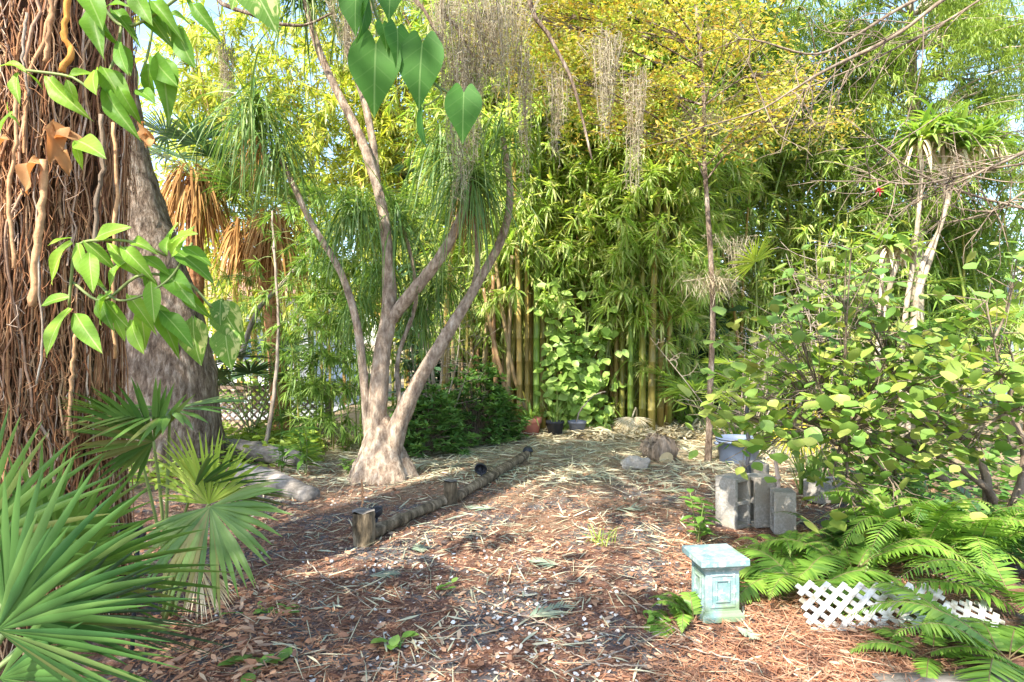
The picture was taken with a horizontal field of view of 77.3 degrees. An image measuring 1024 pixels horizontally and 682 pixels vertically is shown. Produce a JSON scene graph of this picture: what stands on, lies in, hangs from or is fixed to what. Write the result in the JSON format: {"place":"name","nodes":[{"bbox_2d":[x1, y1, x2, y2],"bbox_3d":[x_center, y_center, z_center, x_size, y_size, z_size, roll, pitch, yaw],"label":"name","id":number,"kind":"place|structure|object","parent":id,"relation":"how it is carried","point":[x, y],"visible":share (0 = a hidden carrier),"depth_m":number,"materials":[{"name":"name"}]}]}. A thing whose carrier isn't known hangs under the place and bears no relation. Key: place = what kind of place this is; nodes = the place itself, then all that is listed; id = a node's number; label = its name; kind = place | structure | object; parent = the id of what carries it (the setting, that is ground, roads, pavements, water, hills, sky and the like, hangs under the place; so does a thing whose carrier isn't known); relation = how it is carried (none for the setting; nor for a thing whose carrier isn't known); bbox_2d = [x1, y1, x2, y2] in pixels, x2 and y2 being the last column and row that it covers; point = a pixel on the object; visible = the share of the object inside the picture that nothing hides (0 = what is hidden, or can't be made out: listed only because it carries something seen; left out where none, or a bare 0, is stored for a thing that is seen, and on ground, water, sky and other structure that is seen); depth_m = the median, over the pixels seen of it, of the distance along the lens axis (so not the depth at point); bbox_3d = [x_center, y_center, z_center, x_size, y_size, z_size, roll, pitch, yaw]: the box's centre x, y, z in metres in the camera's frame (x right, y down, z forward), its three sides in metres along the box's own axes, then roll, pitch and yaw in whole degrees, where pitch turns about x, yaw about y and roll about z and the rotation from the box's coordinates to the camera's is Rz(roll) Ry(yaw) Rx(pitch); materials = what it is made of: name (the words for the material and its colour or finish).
{"place":"outdoors","nodes":[
{"label":"outdoors","id":0,"kind":"place"},
{"bbox_2d":[208,260,355,389],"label":"house","id":1,"kind":"structure","parent":0,"point":[261,334],"depth_m":19.00,"materials":[{"name":"white plastic"}]},
{"bbox_2d":[0,343,1023,681],"bbox_3d":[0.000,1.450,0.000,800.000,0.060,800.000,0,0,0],"label":"ground","id":2,"kind":"structure","parent":0,"point":[1010,617],"depth_m":4.02,"materials":[{"name":"soil"}]},
{"bbox_2d":[0,0,157,668],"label":"root covered tree","id":3,"kind":"object","parent":2,"relation":"on","point":[51,190],"visible":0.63,"depth_m":2.96,"materials":[{"name":"brown plant"}]},
{"bbox_2d":[0,0,221,169],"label":"climbing vine","id":4,"kind":"object","parent":3,"relation":"attached to","point":[119,106],"visible":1,"depth_m":2.50,"materials":[{"name":"green plant"}]},
{"bbox_2d":[41,222,244,369],"bbox_3d":[-1.558,-0.181,2.658,0.777,0.618,0.324,0,0,0],"label":"climbing vine","id":5,"kind":"object","parent":3,"relation":"attached to","point":[189,335],"visible":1,"depth_m":2.60,"materials":[{"name":"green plant"}]},
{"bbox_2d":[228,0,279,33],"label":"pothos vine","id":6,"kind":"object","parent":3,"relation":"hanging from","point":[266,12],"visible":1,"depth_m":2.20,"materials":[{"name":"green plant"}]},
{"bbox_2d":[339,0,481,148],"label":"philodendron vine","id":7,"kind":"object","parent":3,"relation":"hanging from","point":[374,67],"visible":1,"depth_m":1.71,"materials":[{"name":"green plant"}]},
{"bbox_2d":[0,408,234,681],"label":"palmetto","id":8,"kind":"object","parent":2,"relation":"on","point":[52,536],"visible":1,"depth_m":1.75,"materials":[{"name":"green plant"}]},
{"bbox_2d":[54,377,294,620],"bbox_3d":[-1.516,0.788,2.950,1.185,1.274,0.788,0,0,0],"label":"palmetto","id":9,"kind":"object","parent":2,"relation":"on","point":[134,425],"visible":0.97,"depth_m":2.79,"materials":[{"name":"green plant"}]},
{"bbox_2d":[128,443,226,489],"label":"ground cover","id":10,"kind":"object","parent":2,"relation":"on","point":[162,469],"visible":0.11,"depth_m":6.56,"materials":[{"name":"green plant"}]},
{"bbox_2d":[106,497,305,681],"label":"fallen leaves","id":11,"kind":"object","parent":2,"relation":"on","point":[252,663],"visible":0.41,"depth_m":3.11,"materials":[{"name":"brown plant"}]},
{"bbox_2d":[142,106,283,304],"bbox_3d":[-4.732,-0.931,10.003,2.338,4.788,2.267,0,0,0],"label":"fan palm","id":12,"kind":"object","parent":2,"relation":"on","point":[183,202],"visible":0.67,"depth_m":9.52,"materials":[{"name":"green plant"}]},
{"bbox_2d":[217,647,292,681],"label":"weed","id":13,"kind":"object","parent":2,"relation":"on","point":[282,656],"visible":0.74,"depth_m":2.83,"materials":[{"name":"green plant"}]},
{"bbox_2d":[208,318,312,414],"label":"hedge","id":14,"kind":"object","parent":2,"relation":"on","point":[248,376],"visible":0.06,"depth_m":12.91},
{"bbox_2d":[188,158,336,431],"bbox_3d":[-3.886,-0.574,9.904,2.220,4.079,2.246,0,0,-26],"label":"fan palm","id":15,"kind":"object","parent":2,"relation":"on","point":[238,250],"visible":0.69,"depth_m":9.64,"materials":[{"name":"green plant"}]},
{"bbox_2d":[225,438,305,466],"bbox_3d":[-3.128,1.345,7.767,1.516,0.285,0.262,0,0,26],"label":"fallen log","id":16,"kind":"object","parent":2,"relation":"on","point":[258,448],"visible":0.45,"depth_m":7.61,"materials":[{"name":"grey wood"}]},
{"bbox_2d":[212,334,324,438],"bbox_3d":[-3.714,0.650,9.300,2.364,1.547,2.117,0,0,-34],"label":"palmetto","id":17,"kind":"object","parent":2,"relation":"on","point":[241,371],"visible":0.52,"depth_m":9.00,"materials":[{"name":"green plant"}]},
{"bbox_2d":[219,419,325,466],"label":"ground cover","id":18,"kind":"object","parent":2,"relation":"on","point":[262,434],"visible":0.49,"depth_m":8.34,"materials":[{"name":"green plant"}]},
{"bbox_2d":[264,211,280,442],"bbox_3d":[-3.058,-0.116,8.190,0.234,3.144,0.254,0,0,0],"label":"thin sapling","id":19,"kind":"object","parent":2,"relation":"on","point":[269,426],"visible":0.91,"depth_m":8.10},
{"bbox_2d":[228,462,319,501],"bbox_3d":[-2.329,1.382,6.222,1.312,0.266,0.239,0,0,37],"label":"fallen log","id":20,"kind":"object","parent":2,"relation":"on","point":[302,491],"visible":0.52,"depth_m":5.97,"materials":[{"name":"grey wood"}]},
{"bbox_2d":[218,386,330,433],"bbox_3d":[-4.550,1.050,9.932,3.460,0.800,0.135,0,0,0],"label":"lattice fence","id":21,"kind":"object","parent":2,"relation":"on","point":[244,405],"visible":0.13,"depth_m":9.89,"materials":[{"name":"white wood"}]},
{"bbox_2d":[134,0,440,409],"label":"bamboo clump","id":22,"kind":"object","parent":2,"relation":"on","point":[197,88],"visible":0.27,"depth_m":13.19,"materials":[{"name":"plant"}]},
{"bbox_2d":[277,422,330,475],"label":"leafy plant","id":23,"kind":"object","parent":2,"relation":"on","point":[301,438],"visible":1,"depth_m":6.83,"materials":[{"name":"green plant"}]},
{"bbox_2d":[203,176,433,451],"bbox_3d":[-2.720,-0.184,8.578,3.545,4.087,2.516,0,0,0],"label":"bamboo clump","id":24,"kind":"object","parent":2,"relation":"on","point":[297,391],"visible":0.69,"depth_m":8.39,"materials":[{"name":"green plant"}]},
{"bbox_2d":[125,0,592,473],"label":"oak tree","id":25,"kind":"object","parent":2,"relation":"on","point":[186,374],"visible":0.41,"depth_m":7.26,"materials":[{"name":"brown plant"}]},
{"bbox_2d":[214,35,236,133],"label":"spanish moss","id":26,"kind":"object","parent":25,"relation":"hanging from","point":[225,68],"visible":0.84,"depth_m":7.00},
{"bbox_2d":[403,0,472,85],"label":"spanish moss","id":27,"kind":"object","parent":25,"relation":"hanging from","point":[438,20],"visible":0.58,"depth_m":5.73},
{"bbox_2d":[436,41,482,217],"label":"spanish moss","id":28,"kind":"object","parent":25,"relation":"hanging from","point":[445,80],"visible":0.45,"depth_m":5.88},
{"bbox_2d":[430,0,504,190],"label":"spanish moss","id":29,"kind":"object","parent":25,"relation":"hanging from","point":[473,43],"visible":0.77,"depth_m":5.67,"materials":[{"name":"plant"}]},
{"bbox_2d":[444,0,551,126],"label":"spanish moss","id":30,"kind":"object","parent":25,"relation":"hanging from","point":[503,49],"visible":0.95,"depth_m":5.68,"materials":[{"name":"plant"}]},
{"bbox_2d":[506,43,536,207],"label":"spanish moss","id":31,"kind":"object","parent":25,"relation":"hanging from","point":[525,87],"visible":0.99,"depth_m":5.68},
{"bbox_2d":[536,57,577,172],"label":"spanish moss","id":32,"kind":"object","parent":25,"relation":"hanging from","point":[552,95],"visible":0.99,"depth_m":5.81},
{"bbox_2d":[576,23,628,149],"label":"spanish moss","id":33,"kind":"object","parent":25,"relation":"hanging from","point":[608,59],"visible":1,"depth_m":5.57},
{"bbox_2d":[161,0,563,485],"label":"ponytail palm","id":34,"kind":"object","parent":2,"relation":"on","point":[382,458],"visible":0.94,"depth_m":6.66,"materials":[{"name":"green plant"}]},
{"bbox_2d":[321,0,385,68],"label":"spanish moss","id":35,"kind":"object","parent":34,"relation":"hanging from","point":[345,25],"visible":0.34,"depth_m":6.43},
{"bbox_2d":[352,507,375,547],"bbox_3d":[-1.074,1.364,4.656,0.180,0.279,0.171,0,0,0],"label":"short post","id":36,"kind":"object","parent":2,"relation":"on","point":[363,527],"visible":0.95,"depth_m":4.59,"materials":[{"name":"brown wood"}]},
{"bbox_2d":[278,0,522,404],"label":"bamboo clump","id":37,"kind":"object","parent":2,"relation":"on","point":[384,135],"visible":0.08,"depth_m":13.03,"materials":[{"name":"plant"}]},
{"bbox_2d":[376,494,447,537],"bbox_3d":[-0.805,1.416,5.254,0.109,0.114,1.102,0,0,25],"label":"edging log","id":38,"kind":"object","parent":2,"relation":"on","point":[394,521],"visible":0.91,"depth_m":5.12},
{"bbox_2d":[387,382,481,458],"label":"dark shrub","id":39,"kind":"object","parent":2,"relation":"on","point":[423,434],"visible":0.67,"depth_m":8.10,"materials":[{"name":"green plant"}]},
{"bbox_2d":[389,236,500,426],"bbox_3d":[-0.881,-0.060,8.683,1.534,3.030,1.047,0,0,0],"label":"bare shrub","id":40,"kind":"object","parent":2,"relation":"on","point":[441,360],"visible":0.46,"depth_m":8.70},
{"bbox_2d":[340,0,590,413],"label":"bamboo clump","id":41,"kind":"object","parent":2,"relation":"on","point":[438,107],"visible":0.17,"depth_m":11.01,"materials":[{"name":"green plant"}]},
{"bbox_2d":[427,355,531,445],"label":"dark shrub","id":42,"kind":"object","parent":2,"relation":"on","point":[476,422],"visible":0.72,"depth_m":9.10,"materials":[{"name":"green plant"}]},
{"bbox_2d":[457,451,531,501],"bbox_3d":[-0.138,1.403,6.905,0.118,0.126,2.318,0,0,17],"label":"edging log","id":43,"kind":"object","parent":2,"relation":"on","point":[490,476],"visible":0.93,"depth_m":6.58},
{"bbox_2d":[153,461,900,681],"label":"fallen leaves","id":44,"kind":"object","parent":2,"relation":"on","point":[626,642],"visible":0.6,"depth_m":3.37,"materials":[{"name":"brown plant"}]},
{"bbox_2d":[459,0,603,430],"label":"bamboo clump","id":45,"kind":"object","parent":2,"relation":"on","point":[516,291],"visible":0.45,"depth_m":10.16,"materials":[{"name":"green plant"}]},
{"bbox_2d":[251,520,821,681],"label":"bamboo litter","id":46,"kind":"object","parent":2,"relation":"on","point":[520,623],"visible":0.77,"depth_m":3.39,"materials":[{"name":"plant"}]},
{"bbox_2d":[128,468,950,681],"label":"leaf crumbs","id":47,"kind":"object","parent":2,"relation":"on","point":[436,651],"visible":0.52,"depth_m":3.42,"materials":[{"name":"plant"}]},
{"bbox_2d":[277,427,806,488],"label":"bamboo litter","id":48,"kind":"object","parent":2,"relation":"on","point":[560,480],"visible":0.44,"depth_m":7.37,"materials":[{"name":"plant"}]},
{"bbox_2d":[145,453,940,681],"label":"straw bits","id":49,"kind":"object","parent":2,"relation":"on","point":[573,566],"visible":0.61,"depth_m":3.28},
{"bbox_2d":[163,443,929,600],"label":"straw bits","id":50,"kind":"object","parent":2,"relation":"on","point":[362,583],"visible":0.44,"depth_m":4.55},
{"bbox_2d":[240,428,867,553],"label":"bamboo litter","id":51,"kind":"object","parent":2,"relation":"on","point":[623,514],"visible":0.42,"depth_m":5.51,"materials":[{"name":"plant"}]},
{"bbox_2d":[215,553,893,681],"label":"shell fragments","id":52,"kind":"object","parent":2,"relation":"on","point":[503,637],"visible":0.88,"depth_m":3.24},
{"bbox_2d":[143,455,967,681],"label":"pine needles","id":53,"kind":"object","parent":2,"relation":"on","point":[394,675],"visible":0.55,"depth_m":3.35,"materials":[{"name":"plant"}]},
{"bbox_2d":[388,148,757,412],"bbox_3d":[1.108,-1.102,13.487,7.324,5.549,4.212,0,0,0],"label":"hedge","id":54,"kind":"object","parent":2,"relation":"on","point":[700,352],"visible":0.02,"depth_m":12.81,"materials":[{"name":"green plant"}]},
{"bbox_2d":[526,243,629,430],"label":"creeper","id":55,"kind":"object","parent":2,"relation":"on","point":[583,380],"visible":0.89,"depth_m":10.12,"materials":[{"name":"green plant"}]},
{"bbox_2d":[416,0,804,419],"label":"bamboo clump","id":56,"kind":"object","parent":2,"relation":"on","point":[581,189],"visible":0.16,"depth_m":10.49,"materials":[{"name":"green plant"}]},
{"bbox_2d":[567,418,729,442],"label":"bamboo sheaths","id":57,"kind":"object","parent":2,"relation":"on","point":[674,432],"visible":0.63,"depth_m":9.65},
{"bbox_2d":[551,0,748,432],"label":"bamboo clump","id":58,"kind":"object","parent":2,"relation":"on","point":[629,200],"visible":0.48,"depth_m":9.90,"materials":[{"name":"green plant"}]},
{"bbox_2d":[422,0,878,462],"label":"yellow tree","id":59,"kind":"object","parent":2,"relation":"on","point":[573,62],"visible":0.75,"depth_m":7.34,"materials":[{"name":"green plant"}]},
{"bbox_2d":[657,98,738,147],"bbox_3d":[2.201,-2.504,7.499,0.844,0.459,0.796,0,0,-13],"label":"twig tangle","id":60,"kind":"object","parent":59,"relation":"attached to","point":[704,122],"visible":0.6,"depth_m":7.45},
{"bbox_2d":[669,268,747,304],"bbox_3d":[2.346,-0.611,7.490,1.008,0.546,0.893,0,0,0],"label":"twig tangle","id":61,"kind":"object","parent":59,"relation":"attached to","point":[716,283],"visible":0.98,"depth_m":7.49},
{"bbox_2d":[638,433,681,462],"bbox_3d":[1.771,1.323,7.769,0.482,0.490,0.430,0,0,-23],"label":"palm stump","id":62,"kind":"object","parent":2,"relation":"on","point":[654,447],"visible":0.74,"depth_m":7.65,"materials":[{"name":"brown plant"}]},
{"bbox_2d":[648,591,702,633],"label":"fern","id":63,"kind":"object","parent":2,"relation":"on","point":[685,608],"visible":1,"depth_m":3.32,"materials":[{"name":"green plant"}]},
{"bbox_2d":[678,488,721,543],"bbox_3d":[1.342,1.261,4.539,0.292,0.382,0.398,0,0,0],"label":"sapling","id":64,"kind":"object","parent":2,"relation":"on","point":[702,528],"visible":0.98,"depth_m":4.55,"materials":[{"name":"green plant"}]},
{"bbox_2d":[557,0,846,426],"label":"bamboo clump","id":65,"kind":"object","parent":2,"relation":"on","point":[696,217],"visible":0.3,"depth_m":10.32,"materials":[{"name":"green plant"}]},
{"bbox_2d":[636,351,775,434],"bbox_3d":[3.042,0.792,9.669,2.174,1.265,2.170,0,0,-38],"label":"palmetto","id":66,"kind":"object","parent":2,"relation":"on","point":[675,390],"visible":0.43,"depth_m":9.84,"materials":[{"name":"green plant"}]},
{"bbox_2d":[682,543,749,623],"bbox_3d":[1.078,1.284,3.400,0.262,0.331,0.262,0,0,-7],"label":"garden pedestal","id":67,"kind":"object","parent":2,"relation":"on","point":[716,568],"visible":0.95,"depth_m":3.31,"materials":[{"name":"concrete"}]},
{"bbox_2d":[715,473,749,529],"bbox_3d":[1.742,1.260,5.049,0.190,0.390,0.190,0,0,-34],"label":"concrete block","id":68,"kind":"object","parent":2,"relation":"on","point":[732,500],"depth_m":5.01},
{"bbox_2d":[713,434,758,464],"bbox_3d":[2.680,1.294,7.573,0.560,0.307,0.530,0,0,0],"label":"plastic tub","id":69,"kind":"object","parent":2,"relation":"on","point":[730,450],"visible":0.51,"depth_m":7.43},
{"bbox_2d":[651,283,838,435],"bbox_3d":[2.829,0.364,7.884,2.204,2.184,1.113,0,0,11],"label":"bare shrub","id":70,"kind":"object","parent":2,"relation":"on","point":[758,414],"visible":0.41,"depth_m":7.96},
{"bbox_2d":[695,233,817,435],"bbox_3d":[3.044,0.094,8.376,2.437,2.659,1.652,0,0,-41],"label":"palmetto","id":71,"kind":"object","parent":2,"relation":"on","point":[753,258],"visible":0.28,"depth_m":7.48,"materials":[{"name":"green plant"}]},
{"bbox_2d":[747,472,776,527],"bbox_3d":[1.965,1.260,5.079,0.190,0.390,0.190,0,0,-12],"label":"concrete block","id":72,"kind":"object","parent":2,"relation":"on","point":[760,486],"depth_m":4.98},
{"bbox_2d":[770,487,795,534],"bbox_3d":[2.055,1.290,4.854,0.156,0.320,0.156,0,0,10],"label":"concrete block","id":73,"kind":"object","parent":2,"relation":"on","point":[782,499],"depth_m":4.78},
{"bbox_2d":[731,530,838,560],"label":"fern","id":74,"kind":"object","parent":2,"relation":"on","point":[790,534],"visible":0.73,"depth_m":4.07,"materials":[{"name":"green plant"}]},
{"bbox_2d":[646,525,926,681],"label":"pine needles","id":75,"kind":"object","parent":2,"relation":"on","point":[751,675],"visible":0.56,"depth_m":3.04,"materials":[{"name":"plant"}]},
{"bbox_2d":[714,0,897,386],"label":"feathery tree","id":76,"kind":"object","parent":2,"relation":"on","point":[806,120],"visible":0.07,"depth_m":12.92,"materials":[{"name":"green plant"}]},
{"bbox_2d":[771,443,864,493],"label":"strap leaf plant","id":77,"kind":"object","parent":2,"relation":"on","point":[799,467],"visible":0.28,"depth_m":6.03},
{"bbox_2d":[737,545,904,623],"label":"fern","id":78,"kind":"object","parent":2,"relation":"on","point":[817,563],"visible":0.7,"depth_m":3.67,"materials":[{"name":"green plant"}]},
{"bbox_2d":[770,238,879,476],"bbox_3d":[3.206,0.166,6.537,1.394,2.574,1.106,0,0,0],"label":"bare shrub","id":79,"kind":"object","parent":2,"relation":"on","point":[809,314],"visible":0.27,"depth_m":6.59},
{"bbox_2d":[803,476,851,503],"bbox_3d":[2.877,1.355,5.831,0.390,0.190,0.190,0,0,-20],"label":"concrete block","id":80,"kind":"object","parent":2,"relation":"on","point":[810,489],"depth_m":5.73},
{"bbox_2d":[673,0,982,417],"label":"bamboo clump","id":81,"kind":"object","parent":2,"relation":"on","point":[791,235],"visible":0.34,"depth_m":12.14,"materials":[{"name":"green plant"}]},
{"bbox_2d":[634,0,1023,279],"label":"bare tree","id":82,"kind":"object","parent":2,"relation":"on","point":[883,42],"visible":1,"depth_m":5.26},
{"bbox_2d":[613,64,655,195],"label":"spanish moss","id":83,"kind":"object","parent":82,"relation":"hanging from","point":[638,111],"visible":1,"depth_m":5.60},
{"bbox_2d":[664,188,1023,551],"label":"round leaf bush","id":84,"kind":"object","parent":2,"relation":"on","point":[843,427],"visible":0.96,"depth_m":4.31,"materials":[{"name":"plant"}]},
{"bbox_2d":[735,531,987,608],"bbox_3d":[2.088,1.368,3.980,1.283,0.392,1.223,0,0,0],"label":"fern","id":85,"kind":"object","parent":2,"relation":"on","point":[890,549],"visible":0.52,"depth_m":3.87,"materials":[{"name":"green plant"}]},
{"bbox_2d":[721,251,1013,405],"bbox_3d":[7.844,-0.203,14.981,5.856,3.603,4.094,0,0,0],"label":"hedge","id":86,"kind":"object","parent":2,"relation":"on","point":[935,309],"visible":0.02,"depth_m":14.49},
{"bbox_2d":[722,73,1023,387],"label":"broadleaf tree","id":87,"kind":"object","parent":2,"relation":"on","point":[968,272],"visible":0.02,"depth_m":15.79,"materials":[{"name":"plant"}]},
{"bbox_2d":[795,580,952,631],"bbox_3d":[1.873,1.375,3.297,0.740,0.202,0.262,0,0,7],"label":"garden lattice","id":88,"kind":"object","parent":2,"relation":"on","point":[832,597],"visible":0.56,"depth_m":3.32,"materials":[{"name":"white plastic"}]},
{"bbox_2d":[771,0,1023,415],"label":"feathery tree","id":89,"kind":"object","parent":2,"relation":"on","point":[994,29],"visible":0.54,"depth_m":11.58,"materials":[{"name":"green plant"}]},
{"bbox_2d":[805,473,1023,571],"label":"fern","id":90,"kind":"object","parent":2,"relation":"on","point":[897,525],"visible":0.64,"depth_m":3.93,"materials":[{"name":"green plant"}]},
{"bbox_2d":[816,80,1023,412],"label":"bamboo clump","id":91,"kind":"object","parent":2,"relation":"on","point":[986,268],"visible":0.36,"depth_m":12.66,"materials":[{"name":"green plant"}]},
{"bbox_2d":[817,495,1023,572],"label":"fern","id":92,"kind":"object","parent":2,"relation":"on","point":[1006,531],"visible":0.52,"depth_m":3.81,"materials":[{"name":"green plant"}]},
{"bbox_2d":[843,434,1019,508],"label":"ground cover","id":93,"kind":"object","parent":2,"relation":"on","point":[1004,494],"visible":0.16,"depth_m":6.19,"materials":[{"name":"green plant"}]},
{"bbox_2d":[843,277,1023,433],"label":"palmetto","id":94,"kind":"object","parent":2,"relation":"on","point":[928,324],"visible":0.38,"depth_m":9.07,"materials":[{"name":"green plant"}]},
{"bbox_2d":[846,581,1023,681],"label":"fern","id":95,"kind":"object","parent":2,"relation":"on","point":[1009,638],"visible":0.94,"depth_m":2.92,"materials":[{"name":"green plant"}]},
{"bbox_2d":[847,624,1023,678],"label":"fern","id":96,"kind":"object","parent":2,"relation":"on","point":[926,664],"visible":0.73,"depth_m":2.89,"materials":[{"name":"green plant"}]},
{"bbox_2d":[848,96,1023,436],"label":"dracaena","id":97,"kind":"object","parent":2,"relation":"on","point":[922,141],"visible":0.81,"depth_m":7.97,"materials":[{"name":"green plant"}]},
{"bbox_2d":[855,464,1023,578],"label":"fern","id":98,"kind":"object","parent":2,"relation":"on","point":[931,501],"visible":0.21,"depth_m":4.22,"materials":[{"name":"green plant"}]},
{"bbox_2d":[872,670,1022,681],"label":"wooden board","id":99,"kind":"object","parent":2,"relation":"on","point":[945,677],"visible":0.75,"depth_m":2.69,"materials":[{"name":"grey wood"}]},
{"bbox_2d":[877,535,1023,614],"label":"fern","id":100,"kind":"object","parent":2,"relation":"on","point":[992,575],"visible":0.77,"depth_m":3.45,"materials":[{"name":"green plant"}]},
{"bbox_2d":[892,478,1023,562],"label":"fern","id":101,"kind":"object","parent":2,"relation":"on","point":[973,502],"visible":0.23,"depth_m":4.42,"materials":[{"name":"green plant"}]},
{"bbox_2d":[897,303,1023,430],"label":"feather palm","id":102,"kind":"object","parent":2,"relation":"on","point":[1014,309],"visible":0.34,"depth_m":10.39,"materials":[{"name":"green plant"}]},
{"bbox_2d":[945,599,1007,627],"bbox_3d":[2.366,1.413,3.240,0.270,0.122,0.249,0,0,-5],"label":"garden lattice","id":103,"kind":"object","parent":2,"relation":"on","point":[980,611],"visible":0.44,"depth_m":3.29,"materials":[{"name":"white plastic"}]},
{"bbox_2d":[133,0,1023,342],"label":"sky","id":104,"kind":"structure","parent":0,"point":[209,4],"materials":[{"name":"white"}]},
{"bbox_2d":[220,396,991,418],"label":"driveway","id":105,"kind":"structure","parent":0,"point":[254,410],"depth_m":13.67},
{"bbox_2d":[137,46,291,230],"bbox_3d":[-8.341,-2.785,15.144,8.543,8.508,5.135,0,0,0],"label":"broadleaf tree","id":106,"kind":"object","parent":105,"relation":"on","point":[147,110],"visible":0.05,"depth_m":14.78,"materials":[{"name":"plant"}]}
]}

